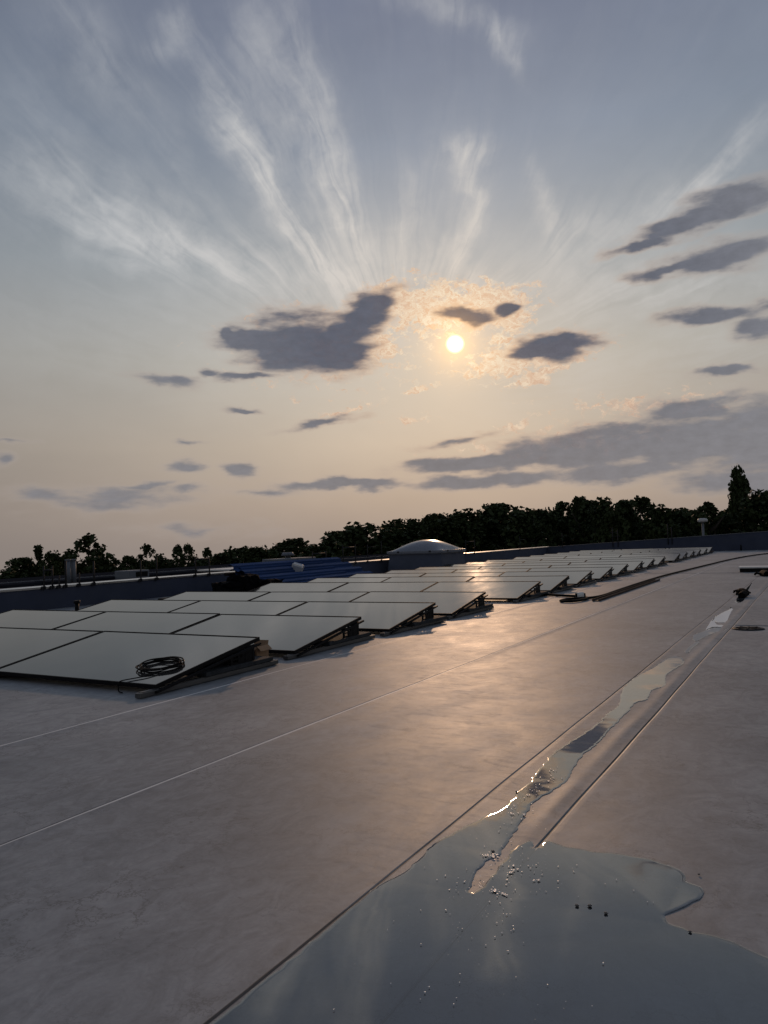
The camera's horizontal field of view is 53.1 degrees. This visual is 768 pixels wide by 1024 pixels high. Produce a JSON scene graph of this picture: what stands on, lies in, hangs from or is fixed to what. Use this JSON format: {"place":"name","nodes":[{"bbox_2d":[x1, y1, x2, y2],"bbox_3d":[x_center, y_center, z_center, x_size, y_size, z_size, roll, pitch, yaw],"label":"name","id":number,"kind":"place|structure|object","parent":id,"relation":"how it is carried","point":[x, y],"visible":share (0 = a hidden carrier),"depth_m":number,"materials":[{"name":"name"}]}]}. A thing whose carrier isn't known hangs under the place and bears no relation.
{"place":"outdoors","nodes":[
{"label":"outdoors","id":0,"kind":"place"},
{"bbox_2d":[0,550,767,1023],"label":"roof deck","id":1,"kind":"structure","parent":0,"point":[310,838],"depth_m":2.68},
{"bbox_2d":[135,642,277,698],"bbox_3d":[-1.275,1.157,5.808,0.074,0.209,1.500,-3,-2,30],"label":"panel stand","id":2,"kind":"object","parent":1,"relation":"on","point":[247,653],"visible":0.98,"depth_m":5.80,"materials":[{"name":"metal"}]},
{"bbox_2d":[0,631,259,688],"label":"solar panel","id":3,"kind":"object","parent":2,"relation":"on","point":[109,657],"visible":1,"depth_m":6.15,"materials":[{"name":"black glass"}]},
{"bbox_2d":[118,656,184,692],"bbox_3d":[-1.749,1.190,5.690,0.539,0.170,0.395,0,-3,-39],"label":"cable coil","id":4,"kind":"object","parent":3,"relation":"on","point":[179,664],"visible":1,"depth_m":5.66,"materials":[{"name":"black rubber"}]},
{"bbox_2d":[211,581,244,590],"bbox_3d":[-3.096,1.527,15.260,0.553,0.314,0.501,0,-3,-39],"label":"black bag","id":5,"kind":"object","parent":1,"relation":"on","point":[228,586],"visible":0.58,"depth_m":15.10,"materials":[{"name":"plastic"}]},
{"bbox_2d":[185,656,272,676],"bbox_3d":[-1.305,1.220,6.134,0.440,0.034,0.800,-3,-2,29],"label":"ballast slab","id":6,"kind":"object","parent":1,"relation":"on","point":[219,669],"depth_m":5.95,"materials":[{"name":"grey concrete"}]},
{"bbox_2d":[226,574,259,590],"bbox_3d":[-2.840,1.465,15.520,0.554,0.437,0.474,-3,-2,26],"label":"black bag","id":7,"kind":"object","parent":1,"relation":"on","point":[249,581],"visible":0.49,"depth_m":15.35,"materials":[{"name":"plastic"}]},
{"bbox_2d":[254,640,271,655],"bbox_3d":[-1.109,1.197,6.578,0.242,0.178,0.220,-3,-2,27],"label":"cardboard box","id":8,"kind":"object","parent":1,"relation":"on","point":[263,648],"visible":0.35,"depth_m":6.57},
{"bbox_2d":[0,546,547,612],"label":"parapet wall","id":9,"kind":"structure","parent":1,"relation":"on","point":[38,598],"depth_m":15.31,"materials":[{"name":"concrete"}]},
{"bbox_2d":[65,559,76,582],"bbox_3d":[-9.567,1.857,23.499,0.400,0.830,0.600,-3,-2,30],"label":"flue pair","id":10,"kind":"object","parent":9,"relation":"on","point":[71,571],"visible":0.7,"depth_m":23.51},
{"bbox_2d":[283,620,374,659],"bbox_3d":[-0.477,1.183,7.294,0.074,0.209,1.500,-3,-2,29],"label":"panel stand","id":11,"kind":"object","parent":1,"relation":"on","point":[352,629],"visible":0.88,"depth_m":7.30,"materials":[{"name":"metal"}]},
{"bbox_2d":[174,614,361,653],"bbox_3d":[-1.300,1.195,7.675,1.835,0.034,1.150,-3,7,30],"label":"solar panel","id":12,"kind":"object","parent":11,"relation":"on","point":[288,634],"visible":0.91,"depth_m":7.69,"materials":[{"name":"black glass"}]},
{"bbox_2d":[314,631,370,645],"bbox_3d":[-0.510,1.247,7.618,0.440,0.034,0.800,-3,-2,28],"label":"ballast slab","id":13,"kind":"object","parent":1,"relation":"on","point":[338,639],"depth_m":7.47,"materials":[{"name":"grey concrete"}]},
{"bbox_2d":[380,605,445,635],"bbox_3d":[0.358,1.206,8.691,0.074,0.209,1.500,-3,-2,30],"label":"panel stand","id":14,"kind":"object","parent":1,"relation":"on","point":[428,613],"visible":0.84,"depth_m":8.68,"materials":[{"name":"metal"}]},
{"bbox_2d":[278,601,435,631],"bbox_3d":[-0.462,1.218,9.081,1.835,0.034,1.150,-3,7,30],"label":"solar panel","id":15,"kind":"object","parent":14,"relation":"on","point":[382,616],"visible":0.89,"depth_m":9.11,"materials":[{"name":"black glass"}]},
{"bbox_2d":[400,615,446,625],"bbox_3d":[0.361,1.267,8.986,0.440,0.034,0.800,-3,-3,31],"label":"ballast slab","id":16,"kind":"object","parent":1,"relation":"on","point":[418,621],"depth_m":8.83,"materials":[{"name":"grey concrete"}]},
{"bbox_2d":[387,540,465,570],"bbox_3d":[1.348,1.363,24.070,1.930,0.988,1.810,-3,-2,30],"label":"skylight","id":17,"kind":"object","parent":1,"relation":"on","point":[421,553],"visible":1,"depth_m":23.43,"materials":[{"name":"plastic"}]},
{"bbox_2d":[447,594,493,618],"bbox_3d":[1.150,1.231,10.133,0.074,0.209,1.500,-3,-2,30],"label":"panel stand","id":18,"kind":"object","parent":1,"relation":"on","point":[480,601],"visible":0.81,"depth_m":10.17,"materials":[{"name":"metal"}]},
{"bbox_2d":[349,591,485,615],"bbox_3d":[0.324,1.240,10.517,1.835,0.036,1.150,-3,7,30],"label":"solar panel","id":19,"kind":"object","parent":18,"relation":"on","point":[450,603],"visible":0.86,"depth_m":10.61,"materials":[{"name":"grey glass"}]},
{"bbox_2d":[333,770,647,1009],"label":"froth specks","id":20,"kind":"object","parent":1,"relation":"on","point":[494,890],"visible":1,"depth_m":2.27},
{"bbox_2d":[513,583,543,602],"bbox_3d":[2.321,1.264,12.136,0.074,0.209,1.500,-3,-2,29],"label":"panel stand","id":21,"kind":"object","parent":1,"relation":"on","point":[536,589],"visible":0.81,"depth_m":12.09,"materials":[{"name":"metal"}]},
{"bbox_2d":[423,581,540,599],"bbox_3d":[1.488,1.275,12.522,1.835,0.036,1.150,-3,7,30],"label":"solar panel","id":22,"kind":"object","parent":21,"relation":"on","point":[505,590],"visible":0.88,"depth_m":12.54,"materials":[{"name":"grey glass"}]},
{"bbox_2d":[548,578,572,593],"bbox_3d":[3.094,1.288,13.533,0.074,0.209,1.500,-3,-2,29],"label":"panel stand","id":23,"kind":"object","parent":1,"relation":"on","point":[564,583],"visible":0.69,"depth_m":13.54,"materials":[{"name":"metal"}]},
{"bbox_2d":[469,575,568,591],"bbox_3d":[2.294,1.302,13.947,1.835,0.036,1.150,-3,7,30],"label":"solar panel","id":24,"kind":"object","parent":23,"relation":"on","point":[550,583],"visible":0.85,"depth_m":14.07,"materials":[{"name":"grey glass"}]},
{"bbox_2d":[573,573,596,586],"bbox_3d":[3.929,1.312,14.978,0.074,0.209,1.500,-3,-2,30],"label":"panel stand","id":25,"kind":"object","parent":1,"relation":"on","point":[587,578],"visible":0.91,"depth_m":15.02,"materials":[{"name":"metal"}]},
{"bbox_2d":[499,571,591,584],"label":"solar panel","id":26,"kind":"object","parent":25,"relation":"on","point":[576,577],"visible":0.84,"depth_m":15.52,"materials":[{"name":"grey glass"}]},
{"bbox_2d":[597,569,615,581],"bbox_3d":[4.756,1.335,16.389,0.074,0.209,1.500,-3,-2,29],"label":"panel stand","id":27,"kind":"object","parent":1,"relation":"on","point":[609,574],"visible":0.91,"depth_m":16.33,"materials":[{"name":"metal"}]},
{"bbox_2d":[528,567,612,579],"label":"solar panel","id":28,"kind":"object","parent":27,"relation":"on","point":[600,573],"visible":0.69,"depth_m":16.90,"materials":[{"name":"grey glass"}]},
{"bbox_2d":[616,565,630,576],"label":"panel stand","id":29,"kind":"object","parent":1,"relation":"on","point":[624,570],"visible":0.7,"depth_m":17.89,"materials":[{"name":"metal"}]},
{"bbox_2d":[549,564,627,574],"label":"solar panel","id":30,"kind":"object","parent":29,"relation":"on","point":[618,568],"visible":0.39,"depth_m":18.40,"materials":[{"name":"grey glass"}]},
{"bbox_2d":[592,579,659,600],"bbox_3d":[4.312,1.329,13.405,0.100,0.031,4.900,-3,-2,30],"label":"steel plank","id":31,"kind":"object","parent":1,"relation":"on","point":[606,596],"visible":1,"depth_m":12.80,"materials":[{"name":"metal"}]},
{"bbox_2d":[631,562,645,572],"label":"panel stand","id":32,"kind":"object","parent":1,"relation":"on","point":[640,566],"visible":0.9,"depth_m":19.18,"materials":[{"name":"metal"}]},
{"bbox_2d":[569,561,642,570],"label":"solar panel","id":33,"kind":"object","parent":32,"relation":"on","point":[633,566],"visible":0.47,"depth_m":19.79,"materials":[{"name":"grey glass"}]},
{"bbox_2d":[645,560,656,569],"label":"panel stand","id":34,"kind":"object","parent":1,"relation":"on","point":[652,563],"visible":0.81,"depth_m":20.65,"materials":[{"name":"metal"}]},
{"bbox_2d":[585,558,653,567],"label":"solar panel","id":35,"kind":"object","parent":34,"relation":"on","point":[648,562],"visible":0.42,"depth_m":21.28,"materials":[{"name":"grey glass"}]},
{"bbox_2d":[544,553,767,602],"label":"rubber hose","id":36,"kind":"object","parent":1,"relation":"on","point":[573,598],"visible":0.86,"depth_m":12.60,"materials":[{"name":"rubber"}]},
{"bbox_2d":[547,531,767,553],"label":"parapet wall","id":37,"kind":"structure","parent":1,"relation":"on","point":[746,541],"depth_m":35.09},
{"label":"panel stand","id":38,"kind":"object","parent":1,"relation":"on","visible":0},
{"bbox_2d":[0,627,101,667],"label":"solar panel","id":39,"kind":"object","parent":38,"relation":"on","point":[17,644],"visible":0.94,"depth_m":7.12,"materials":[{"name":"grey glass"}]},
{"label":"panel stand","id":40,"kind":"object","parent":1,"relation":"on","visible":0},
{"bbox_2d":[54,611,219,632],"bbox_3d":[-2.911,1.286,8.590,1.835,0.034,1.150,-3,7,30],"label":"solar panel","id":41,"kind":"object","parent":40,"relation":"on","point":[160,622],"visible":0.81,"depth_m":8.71,"materials":[{"name":"black glass"}]},
{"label":"panel stand","id":42,"kind":"object","parent":1,"relation":"on","visible":0},
{"bbox_2d":[0,609,105,628],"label":"solar panel","id":43,"kind":"object","parent":42,"relation":"on","point":[39,619],"visible":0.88,"depth_m":9.58,"materials":[{"name":"grey glass"}]},
{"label":"panel stand","id":44,"kind":"object","parent":1,"relation":"on","visible":0},
{"bbox_2d":[170,600,306,614],"bbox_3d":[-2.072,1.310,9.997,1.835,0.037,1.150,-3,7,30],"label":"solar panel","id":45,"kind":"object","parent":44,"relation":"on","point":[244,607],"visible":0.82,"depth_m":10.18,"materials":[{"name":"grey glass"}]},
{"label":"panel stand","id":46,"kind":"object","parent":1,"relation":"on","visible":0},
{"bbox_2d":[329,582,437,591],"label":"solar panel","id":47,"kind":"object","parent":46,"relation":"on","point":[379,586],"visible":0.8,"depth_m":13.62,"materials":[{"name":"grey glass"}]},
{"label":"panel stand","id":48,"kind":"object","parent":1,"relation":"on","visible":0},
{"bbox_2d":[420,572,503,576],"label":"solar panel","id":49,"kind":"object","parent":48,"relation":"on","point":[466,574],"visible":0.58,"depth_m":16.62,"materials":[{"name":"grey glass"}]},
{"bbox_3d":[-1.772,1.454,17.558,0.762,0.520,4.400,-3,-2,30],"label":"corrugated sheet","id":50,"kind":"object","parent":1,"relation":"on","visible":0},
{"bbox_2d":[239,561,349,582],"bbox_3d":[-1.812,1.409,17.352,0.782,0.550,3.800,-3,-2,30],"label":"corrugated sheet","id":51,"kind":"object","parent":50,"relation":"on","point":[292,570],"visible":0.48,"depth_m":17.07,"materials":[{"name":"metal"}]},
{"bbox_2d":[228,557,372,582],"bbox_3d":[-1.691,1.360,17.629,0.762,0.550,4.800,-3,-2,30],"label":"corrugated sheet","id":52,"kind":"object","parent":51,"relation":"on","point":[339,565],"visible":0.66,"depth_m":17.46,"materials":[{"name":"metal"}]},
{"bbox_2d":[0,0,767,574],"label":"sky","id":53,"kind":"structure","parent":0,"point":[272,271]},
{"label":"panel stand","id":54,"kind":"object","parent":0,"visible":0},
{"bbox_2d":[76,599,200,611],"bbox_3d":[-3.683,1.404,10.912,1.835,0.036,1.150,-3,7,30],"label":"solar panel","id":55,"kind":"object","parent":54,"relation":"on","point":[127,605],"visible":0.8,"depth_m":11.11,"materials":[{"name":"grey glass"}]},
{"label":"panel stand","id":56,"kind":"object","parent":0,"visible":0},
{"bbox_2d":[249,592,367,601],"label":"solar panel","id":57,"kind":"object","parent":56,"relation":"on","point":[314,596],"visible":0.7,"depth_m":11.66,"materials":[{"name":"grey glass"}]},
{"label":"panel stand","id":58,"kind":"object","parent":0,"visible":0},
{"bbox_2d":[162,591,268,600],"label":"solar panel","id":59,"kind":"object","parent":58,"relation":"on","point":[223,595],"visible":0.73,"depth_m":12.60,"materials":[{"name":"grey glass"}]},
{"label":"panel stand","id":60,"kind":"object","parent":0,"visible":0},
{"bbox_2d":[250,582,348,591],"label":"solar panel","id":61,"kind":"object","parent":60,"relation":"on","point":[304,587],"visible":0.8,"depth_m":14.50,"materials":[{"name":"grey glass"}]},
{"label":"panel stand","id":62,"kind":"object","parent":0,"visible":0},
{"bbox_2d":[382,576,474,581],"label":"solar panel","id":63,"kind":"object","parent":62,"relation":"on","point":[435,579],"visible":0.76,"depth_m":15.12,"materials":[{"name":"grey glass"}]},
{"label":"panel stand","id":64,"kind":"object","parent":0,"visible":0},
{"bbox_2d":[308,577,389,581],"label":"solar panel","id":65,"kind":"object","parent":64,"relation":"on","point":[365,579],"visible":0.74,"depth_m":16.07,"materials":[{"name":"grey glass"}]},
{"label":"panel stand","id":66,"kind":"object","parent":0,"visible":0},
{"bbox_2d":[347,573,425,577],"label":"solar panel","id":67,"kind":"object","parent":66,"relation":"on","point":[390,575],"visible":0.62,"depth_m":17.53,"materials":[{"name":"grey glass"}]},
{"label":"panel stand","id":68,"kind":"object","parent":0,"visible":0},
{"bbox_2d":[452,568,530,572],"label":"solar panel","id":69,"kind":"object","parent":68,"relation":"on","point":[494,570],"visible":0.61,"depth_m":18.00,"materials":[{"name":"grey glass"}]},
{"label":"panel stand","id":70,"kind":"object","parent":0,"visible":0},
{"bbox_2d":[386,569,456,572],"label":"solar panel","id":71,"kind":"object","parent":70,"relation":"on","point":[426,571],"visible":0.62,"depth_m":18.90,"materials":[{"name":"grey glass"}]},
{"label":"panel stand","id":72,"kind":"object","parent":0,"visible":0},
{"bbox_2d":[479,565,551,568],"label":"solar panel","id":73,"kind":"object","parent":72,"relation":"on","point":[516,566],"visible":0.34,"depth_m":19.49,"materials":[{"name":"grey glass"}]},
{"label":"panel stand","id":74,"kind":"object","parent":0,"visible":0},
{"bbox_2d":[620,553,679,561],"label":"solar panel","id":75,"kind":"object","parent":74,"relation":"on","point":[671,557],"visible":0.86,"depth_m":24.94,"materials":[{"name":"grey glass"}]},
{"bbox_3d":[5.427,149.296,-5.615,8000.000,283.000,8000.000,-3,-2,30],"label":"ground","id":76,"kind":"structure","parent":0,"visible":0},
{"bbox_2d":[0,568,27,578],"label":"tree","id":77,"kind":"object","parent":76,"relation":"on","point":[8,574],"visible":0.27,"depth_m":84.78,"materials":[{"name":"green plant"}]},
{"bbox_2d":[4,557,38,577],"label":"tree","id":78,"kind":"object","parent":76,"relation":"on","point":[25,565],"visible":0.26,"depth_m":89.03,"materials":[{"name":"green plant"}]},
{"bbox_2d":[32,544,44,576],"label":"tree","id":79,"kind":"object","parent":76,"relation":"on","point":[37,550],"visible":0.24,"depth_m":93.59,"materials":[{"name":"green plant"}]},
{"bbox_2d":[37,550,64,576],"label":"tree","id":80,"kind":"object","parent":76,"relation":"on","point":[53,559],"visible":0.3,"depth_m":87.54,"materials":[{"name":"green plant"}]},
{"bbox_2d":[62,532,114,573],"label":"tree","id":81,"kind":"object","parent":76,"relation":"on","point":[88,540],"visible":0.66,"depth_m":90.17,"materials":[{"name":"green plant"}]},
{"bbox_2d":[115,555,141,570],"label":"tree","id":82,"kind":"object","parent":76,"relation":"on","point":[129,563],"visible":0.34,"depth_m":92.33,"materials":[{"name":"green plant"}]},
{"bbox_2d":[137,543,157,569],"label":"tree","id":83,"kind":"object","parent":76,"relation":"on","point":[147,548],"visible":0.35,"depth_m":97.37,"materials":[{"name":"green plant"}]},
{"bbox_2d":[144,553,169,569],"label":"tree","id":84,"kind":"object","parent":76,"relation":"on","point":[162,562],"visible":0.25,"depth_m":90.43,"materials":[{"name":"green plant"}]},
{"bbox_2d":[167,544,185,567],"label":"tree","id":85,"kind":"object","parent":76,"relation":"on","point":[177,550],"visible":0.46,"depth_m":95.09,"materials":[{"name":"green plant"}]},
{"bbox_2d":[177,543,199,566],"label":"tree","id":86,"kind":"object","parent":76,"relation":"on","point":[189,550],"visible":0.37,"depth_m":99.38,"materials":[{"name":"green plant"}]},
{"bbox_2d":[205,553,240,565],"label":"tree","id":87,"kind":"object","parent":76,"relation":"on","point":[226,558],"visible":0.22,"depth_m":89.49,"materials":[{"name":"green plant"}]},
{"bbox_2d":[0,552,466,584],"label":"neighbouring roof","id":88,"kind":"structure","parent":76,"relation":"on","point":[384,556],"depth_m":36.31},
{"bbox_2d":[0,570,213,588],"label":"roof duct","id":89,"kind":"object","parent":88,"relation":"on","point":[37,583],"visible":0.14,"depth_m":24.37,"materials":[{"name":"metal"}]},
{"bbox_2d":[115,570,148,579],"bbox_3d":[-8.371,2.107,25.565,0.712,0.340,0.850,-3,-2,30],"label":"vent box","id":90,"kind":"object","parent":88,"relation":"on","point":[127,574],"visible":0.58,"depth_m":25.26,"materials":[{"name":"grey metal"}]},
{"bbox_2d":[0,555,389,583],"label":"roof kerb","id":91,"kind":"structure","parent":88,"relation":"on","point":[149,572],"depth_m":31.50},
{"bbox_2d":[239,545,272,562],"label":"tree","id":92,"kind":"object","parent":76,"relation":"on","point":[254,554],"visible":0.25,"depth_m":87.18,"materials":[{"name":"green plant"}]},
{"bbox_2d":[272,537,309,557],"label":"tree","id":93,"kind":"object","parent":76,"relation":"on","point":[291,545],"visible":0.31,"depth_m":95.36,"materials":[{"name":"green plant"}]},
{"bbox_2d":[297,543,338,557],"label":"tree","id":94,"kind":"object","parent":76,"relation":"on","point":[316,548],"visible":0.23,"depth_m":89.22,"materials":[{"name":"green plant"}]},
{"bbox_2d":[319,530,348,556],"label":"tree","id":95,"kind":"object","parent":76,"relation":"on","point":[331,536],"visible":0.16,"depth_m":91.98,"materials":[{"name":"green plant"}]},
{"bbox_2d":[331,521,392,556],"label":"tree","id":96,"kind":"object","parent":76,"relation":"on","point":[357,536],"visible":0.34,"depth_m":85.37,"materials":[{"name":"green plant"}]},
{"bbox_2d":[371,527,412,554],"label":"tree","id":97,"kind":"object","parent":76,"relation":"on","point":[397,537],"visible":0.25,"depth_m":89.67,"materials":[{"name":"green plant"}]},
{"bbox_2d":[379,518,406,546],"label":"tree","id":98,"kind":"object","parent":76,"relation":"on","point":[396,523],"visible":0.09,"depth_m":116.59,"materials":[{"name":"green plant"}]},
{"bbox_2d":[397,518,424,547],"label":"tree","id":99,"kind":"object","parent":76,"relation":"on","point":[413,527],"visible":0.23,"depth_m":93.49,"materials":[{"name":"green plant"}]},
{"bbox_2d":[413,512,465,551],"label":"tree","id":100,"kind":"object","parent":76,"relation":"on","point":[437,527],"visible":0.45,"depth_m":86.33,"materials":[{"name":"green plant"}]},
{"bbox_2d":[445,508,499,551],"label":"tree","id":101,"kind":"object","parent":76,"relation":"on","point":[474,527],"visible":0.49,"depth_m":90.14,"materials":[{"name":"green plant"}]},
{"bbox_2d":[475,503,515,549],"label":"tree","id":102,"kind":"object","parent":76,"relation":"on","point":[497,513],"visible":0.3,"depth_m":93.06,"materials":[{"name":"green plant"}]},
{"bbox_2d":[500,506,556,549],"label":"tree","id":103,"kind":"object","parent":76,"relation":"on","point":[527,525],"visible":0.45,"depth_m":86.23,"materials":[{"name":"green plant"}]},
{"bbox_2d":[533,507,568,546],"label":"tree","id":104,"kind":"object","parent":76,"relation":"on","point":[545,516],"visible":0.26,"depth_m":90.58,"materials":[{"name":"green plant"}]},
{"bbox_2d":[548,501,579,545],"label":"tree","id":105,"kind":"object","parent":76,"relation":"on","point":[561,507],"visible":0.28,"depth_m":93.66,"materials":[{"name":"green plant"}]},
{"bbox_2d":[567,496,595,544],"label":"tree","id":106,"kind":"object","parent":76,"relation":"on","point":[580,512],"visible":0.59,"depth_m":86.81,"materials":[{"name":"green plant"}]},
{"bbox_2d":[588,496,631,543],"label":"tree","id":107,"kind":"object","parent":76,"relation":"on","point":[606,518],"visible":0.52,"depth_m":82.56,"materials":[{"name":"green plant"}]},
{"bbox_2d":[611,499,643,540],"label":"tree","id":108,"kind":"object","parent":76,"relation":"on","point":[630,515],"visible":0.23,"depth_m":86.48,"materials":[{"name":"green plant"}]},
{"bbox_2d":[631,495,656,539],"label":"tree","id":109,"kind":"object","parent":76,"relation":"on","point":[643,503],"visible":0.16,"depth_m":90.11,"materials":[{"name":"green plant"}]},
{"bbox_2d":[633,504,681,539],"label":"tree","id":110,"kind":"object","parent":76,"relation":"on","point":[656,528],"visible":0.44,"depth_m":82.10,"materials":[{"name":"green plant"}]},
{"bbox_2d":[670,508,697,537],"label":"tree","id":111,"kind":"object","parent":76,"relation":"on","point":[681,517],"visible":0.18,"depth_m":85.35,"materials":[{"name":"green plant"}]},
{"bbox_2d":[678,500,723,537],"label":"tree","id":112,"kind":"object","parent":76,"relation":"on","point":[708,508],"visible":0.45,"depth_m":81.76,"materials":[{"name":"green plant"}]},
{"bbox_2d":[708,512,740,534],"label":"tree","id":113,"kind":"object","parent":76,"relation":"on","point":[727,523],"visible":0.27,"depth_m":83.93,"materials":[{"name":"green plant"}]},
{"bbox_2d":[726,464,753,528],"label":"tree","id":114,"kind":"object","parent":76,"relation":"on","point":[739,484],"visible":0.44,"depth_m":87.65,"materials":[{"name":"green plant"}]},
{"bbox_2d":[732,489,767,533],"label":"tree","id":115,"kind":"object","parent":76,"relation":"on","point":[755,503],"visible":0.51,"depth_m":80.04,"materials":[{"name":"green plant"}]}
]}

